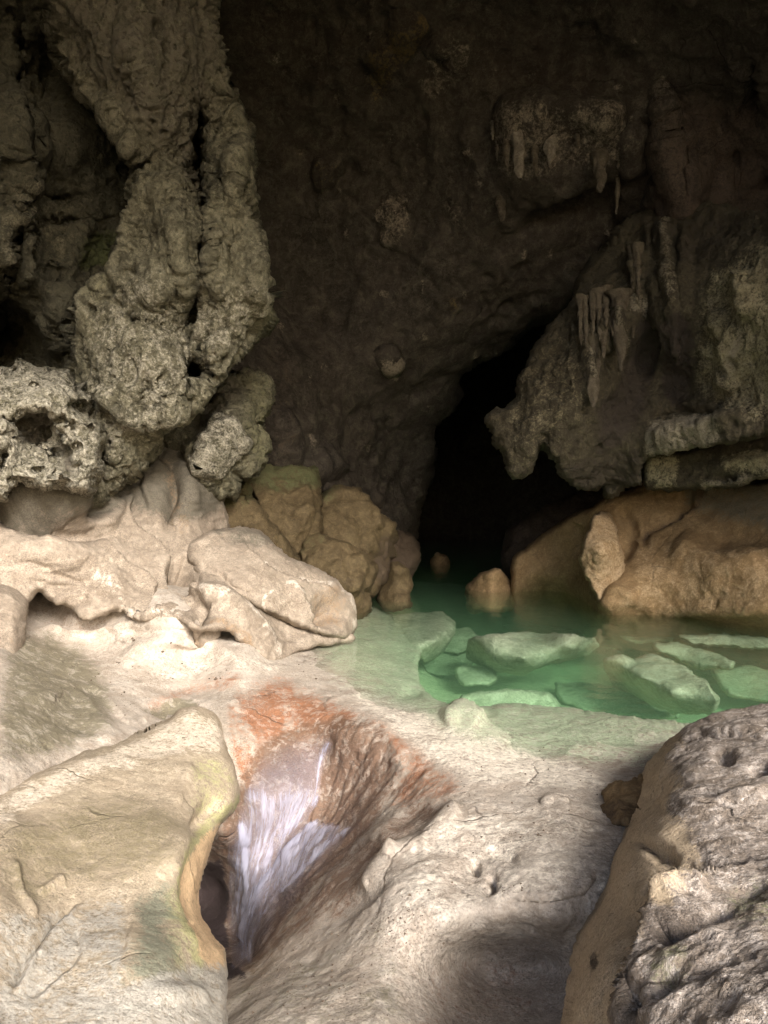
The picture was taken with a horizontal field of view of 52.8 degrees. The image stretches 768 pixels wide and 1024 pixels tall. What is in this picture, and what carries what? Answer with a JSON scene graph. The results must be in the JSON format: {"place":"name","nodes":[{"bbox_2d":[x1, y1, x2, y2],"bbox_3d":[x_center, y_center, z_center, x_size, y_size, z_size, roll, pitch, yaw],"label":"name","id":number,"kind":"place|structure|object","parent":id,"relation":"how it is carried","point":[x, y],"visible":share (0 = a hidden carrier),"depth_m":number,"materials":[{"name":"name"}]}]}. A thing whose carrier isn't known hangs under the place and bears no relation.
{"place":"outdoors","nodes":[
{"label":"outdoors","id":0,"kind":"place"},
{"bbox_2d":[0,0,128,368],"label":"recessed wall","id":1,"kind":"structure","parent":0,"point":[64,170],"depth_m":9.87,"materials":[{"name":"grey stone"}]},
{"bbox_2d":[0,585,688,1023],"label":"cave floor","id":2,"kind":"structure","parent":0,"point":[388,741],"depth_m":5.46,"materials":[{"name":"stone"}]},
{"bbox_2d":[0,584,28,652],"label":"rounded rock","id":3,"kind":"object","parent":2,"relation":"on","point":[14,604],"visible":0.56,"depth_m":7.27,"materials":[{"name":"beige stone"}]},
{"bbox_2d":[0,706,239,1023],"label":"rounded ledge","id":4,"kind":"object","parent":2,"relation":"on","point":[105,852],"visible":1,"depth_m":3.75,"materials":[{"name":"stone"}]},
{"bbox_2d":[0,447,355,659],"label":"flowstone ledge","id":5,"kind":"object","parent":2,"relation":"on","point":[125,549],"visible":0.67,"depth_m":8.45,"materials":[{"name":"beige stone"}]},
{"bbox_2d":[0,358,107,502],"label":"pitted boulder","id":6,"kind":"object","parent":5,"relation":"on","point":[53,435],"visible":1,"depth_m":7.91,"materials":[{"name":"stone"}]},
{"bbox_2d":[163,366,275,501],"bbox_3d":[-2.516,-1.203,11.562,1.838,2.092,3.421,0,2,-12],"label":"mossy rock","id":7,"kind":"object","parent":5,"relation":"on","point":[222,443],"visible":0.94,"depth_m":10.58,"materials":[{"name":"stone"}]},
{"bbox_2d":[187,526,357,638],"bbox_3d":[-1.452,0.986,10.185,2.189,1.596,2.515,0,2,0],"label":"slanting boulder","id":8,"kind":"object","parent":5,"relation":"on","point":[260,570],"visible":0.9,"depth_m":9.49,"materials":[{"name":"beige stone"}]},
{"bbox_2d":[236,758,346,957],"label":"waterfall","id":9,"kind":"structure","parent":2,"relation":"on","point":[245,838],"depth_m":5.75,"materials":[{"name":"liquid"}]},
{"bbox_2d":[299,532,378,619],"bbox_3d":[-0.777,1.102,12.979,1.385,1.632,2.580,0,2,0],"label":"tan boulder","id":10,"kind":"object","parent":2,"relation":"on","point":[351,568],"visible":0.72,"depth_m":12.05,"materials":[{"name":"brown stone"}]},
{"bbox_2d":[46,637,639,1020],"bbox_3d":[-0.660,2.059,6.364,3.914,1.402,6.527,-1,2,-27],"label":"grit","id":11,"kind":"object","parent":2,"relation":"on","point":[216,678],"visible":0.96,"depth_m":3.68,"materials":[{"name":"beige stone"}]},
{"bbox_2d":[600,774,643,825],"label":"brown rock","id":12,"kind":"object","parent":2,"relation":"on","point":[619,806],"visible":0.43,"depth_m":4.46,"materials":[{"name":"brown stone"}]},
{"bbox_2d":[560,703,767,1023],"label":"boulder","id":13,"kind":"object","parent":2,"relation":"on","point":[673,929],"visible":1,"depth_m":2.52,"materials":[{"name":"grey stone"}]},
{"bbox_2d":[209,0,767,539],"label":"back wall","id":14,"kind":"structure","parent":0,"point":[413,276],"depth_m":12.89,"materials":[{"name":"brown stone"}]},
{"bbox_2d":[39,0,285,508],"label":"hanging rock","id":15,"kind":"object","parent":14,"relation":"hanging from","point":[174,318],"visible":0.94,"depth_m":8.81,"materials":[{"name":"stone"}]},
{"bbox_2d":[224,480,300,560],"bbox_3d":[-2.076,0.196,12.209,1.662,1.597,2.668,0,2,0],"label":"tan boulder","id":16,"kind":"object","parent":14,"relation":"attached to","point":[246,509],"visible":0.3,"depth_m":11.41,"materials":[{"name":"brown stone"}]},
{"bbox_2d":[249,464,323,554],"bbox_3d":[-1.712,-0.062,13.503,1.439,1.675,2.863,0,2,0],"label":"tan boulder","id":17,"kind":"object","parent":14,"relation":"attached to","point":[289,498],"visible":0.79,"depth_m":12.46,"materials":[{"name":"brown stone"}]},
{"bbox_2d":[391,530,420,576],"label":"tan boulder","id":18,"kind":"object","parent":14,"relation":"attached to","point":[407,547],"visible":0.48,"depth_m":15.27,"materials":[{"name":"brown stone"}]},
{"bbox_2d":[490,120,494,139],"bbox_3d":[1.769,-6.239,12.445,0.172,0.783,0.640,0,2,0],"label":"stalactite","id":19,"kind":"object","parent":14,"relation":"attached to","point":[492,127],"visible":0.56,"depth_m":12.29},
{"bbox_2d":[495,147,498,160],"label":"stalactite","id":20,"kind":"object","parent":14,"relation":"attached to","point":[497,152],"visible":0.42,"depth_m":12.25},
{"bbox_2d":[495,195,505,220],"bbox_3d":[1.931,-5.152,12.801,0.394,0.928,0.768,0,2,0],"label":"stalactite","id":21,"kind":"object","parent":14,"relation":"attached to","point":[500,202],"visible":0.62,"depth_m":12.55},
{"bbox_2d":[502,139,510,167],"bbox_3d":[1.940,-5.746,12.158,0.296,0.938,0.713,0,2,0],"label":"stalactite","id":22,"kind":"object","parent":14,"relation":"attached to","point":[506,147],"visible":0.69,"depth_m":11.95},
{"bbox_2d":[510,129,524,177],"bbox_3d":[2.035,-5.751,12.171,0.626,1.335,0.816,1,2,32],"label":"stalactite","id":23,"kind":"object","parent":14,"relation":"attached to","point":[518,142],"visible":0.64,"depth_m":11.85},
{"bbox_2d":[530,144,538,175],"bbox_3d":[2.374,-5.685,12.107,0.288,1.111,0.705,0,2,0],"label":"stalactite","id":24,"kind":"object","parent":14,"relation":"attached to","point":[534,150],"visible":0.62,"depth_m":11.91},
{"bbox_2d":[543,134,556,167],"bbox_3d":[2.605,-5.775,12.096,0.466,1.082,0.780,0,2,0],"label":"stalactite","id":25,"kind":"object","parent":14,"relation":"attached to","point":[549,146],"visible":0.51,"depth_m":11.83},
{"bbox_2d":[575,133,579,148],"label":"stalactite","id":26,"kind":"object","parent":14,"relation":"attached to","point":[577,137],"visible":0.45,"depth_m":11.91},
{"bbox_2d":[589,147,609,192],"bbox_3d":[3.385,-5.410,12.128,0.490,1.116,0.823,0,2,0],"label":"stalactite","id":27,"kind":"object","parent":14,"relation":"attached to","point":[599,159],"visible":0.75,"depth_m":11.89},
{"bbox_2d":[614,176,620,214],"bbox_3d":[3.752,-5.407,12.523,0.243,1.406,0.708,1,2,32],"label":"stalactite","id":28,"kind":"object","parent":14,"relation":"attached to","point":[617,188],"visible":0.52,"depth_m":12.31},
{"bbox_2d":[484,200,767,498],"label":"rock outcrop","id":29,"kind":"object","parent":14,"relation":"attached to","point":[652,341],"visible":0.99,"depth_m":11.36,"materials":[{"name":"grey stone"}]},
{"bbox_2d":[641,435,767,492],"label":"rock layer","id":30,"kind":"object","parent":29,"relation":"attached to","point":[739,464],"visible":0.88,"depth_m":11.54,"materials":[{"name":"grey stone"}]},
{"bbox_2d":[412,346,632,584],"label":"cave wall","id":31,"kind":"structure","parent":0,"point":[476,491],"depth_m":28.92,"materials":[{"name":"black stone"}]},
{"bbox_2d":[372,539,734,630],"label":"pool water","id":32,"kind":"structure","parent":0,"point":[467,556],"depth_m":19.09,"materials":[{"name":"green liquid"}]},
{"bbox_2d":[321,484,398,597],"bbox_3d":[-0.455,0.522,14.106,1.461,2.056,2.700,0,2,0],"label":"tan boulder","id":33,"kind":"object","parent":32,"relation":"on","point":[355,517],"visible":0.73,"depth_m":13.20,"materials":[{"name":"brown stone"}]},
{"bbox_2d":[376,561,413,612],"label":"rock","id":34,"kind":"object","parent":32,"relation":"in","point":[397,587],"visible":0.83,"depth_m":13.61,"materials":[{"name":"brown stone"}]},
{"bbox_2d":[430,552,449,572],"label":"rock","id":35,"kind":"object","parent":32,"relation":"in","point":[437,559],"visible":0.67,"depth_m":19.53,"materials":[{"name":"brown stone"}]},
{"bbox_2d":[464,568,514,614],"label":"rock","id":36,"kind":"object","parent":32,"relation":"in","point":[495,580],"visible":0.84,"depth_m":14.67,"materials":[{"name":"brown stone"}]},
{"bbox_2d":[466,631,598,675],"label":"submerged rock","id":37,"kind":"object","parent":32,"relation":"in","point":[524,653],"visible":0.98,"depth_m":10.64,"materials":[{"name":"stone"}]},
{"bbox_2d":[500,488,603,580],"bbox_3d":[3.701,0.733,16.600,2.392,2.574,2.568,0,2,12],"label":"dark rock","id":38,"kind":"object","parent":32,"relation":"in","point":[524,532],"visible":0.46,"depth_m":16.04,"materials":[{"name":"brown stone"}]},
{"bbox_2d":[371,581,767,723],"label":"pool bed","id":39,"kind":"object","parent":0,"point":[589,668],"visible":0.02,"depth_m":13.61,"materials":[{"name":"green stone"}]},
{"bbox_2d":[391,611,455,662],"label":"submerged rock","id":40,"kind":"object","parent":39,"relation":"on","point":[426,636],"visible":0.87,"depth_m":11.77,"materials":[{"name":"stone"}]},
{"bbox_2d":[420,652,472,678],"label":"submerged rock","id":41,"kind":"object","parent":39,"relation":"on","point":[443,664],"visible":0.61,"depth_m":12.32,"materials":[{"name":"stone"}]},
{"bbox_2d":[444,627,476,655],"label":"submerged rock","id":42,"kind":"object","parent":41,"relation":"on","point":[457,645],"visible":0.62,"depth_m":12.81,"materials":[{"name":"stone"}]},
{"bbox_2d":[455,664,496,686],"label":"submerged rock","id":43,"kind":"object","parent":39,"relation":"on","point":[465,675],"visible":0.98,"depth_m":10.89,"materials":[{"name":"stone"}]},
{"bbox_2d":[458,688,561,706],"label":"submerged rock","id":44,"kind":"object","parent":39,"relation":"on","point":[505,695],"visible":0.59,"depth_m":9.43,"materials":[{"name":"stone"}]},
{"bbox_2d":[555,682,678,718],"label":"submerged rock","id":45,"kind":"object","parent":39,"relation":"on","point":[592,697],"visible":0.8,"depth_m":10.47,"materials":[{"name":"stone"}]},
{"bbox_2d":[510,479,767,663],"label":"ochre rock wall","id":46,"kind":"structure","parent":39,"relation":"on","point":[694,560],"depth_m":12.35,"materials":[{"name":"brown stone"}]},
{"bbox_2d":[578,511,625,601],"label":"leaning rock","id":47,"kind":"object","parent":46,"relation":"on","point":[601,558],"visible":0.91,"depth_m":12.22,"materials":[{"name":"beige stone"}]},
{"bbox_2d":[620,636,673,643],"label":"submerged rock","id":48,"kind":"object","parent":39,"relation":"on","point":[638,640],"visible":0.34,"depth_m":12.87,"materials":[{"name":"stone"}]},
{"bbox_2d":[603,653,719,714],"bbox_3d":[3.400,2.243,9.840,0.904,0.796,2.791,-1,2,-15],"label":"submerged rock","id":49,"kind":"object","parent":39,"relation":"on","point":[672,687],"visible":1,"depth_m":9.31,"materials":[{"name":"stone"}]},
{"bbox_2d":[652,642,734,669],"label":"submerged rock","id":50,"kind":"object","parent":39,"relation":"on","point":[695,658],"visible":1,"depth_m":10.71,"materials":[{"name":"stone"}]},
{"bbox_2d":[678,632,767,650],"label":"submerged rock","id":51,"kind":"object","parent":39,"relation":"on","point":[724,640],"visible":1,"depth_m":11.05,"materials":[{"name":"stone"}]},
{"bbox_2d":[710,665,767,701],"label":"submerged rock","id":52,"kind":"object","parent":39,"relation":"on","point":[749,682],"visible":0.98,"depth_m":10.55,"materials":[{"name":"stone"}]},
{"bbox_2d":[515,322,765,482],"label":"cave wall","id":53,"kind":"structure","parent":0,"point":[525,343],"depth_m":28.12,"materials":[{"name":"black stone"}]}
]}

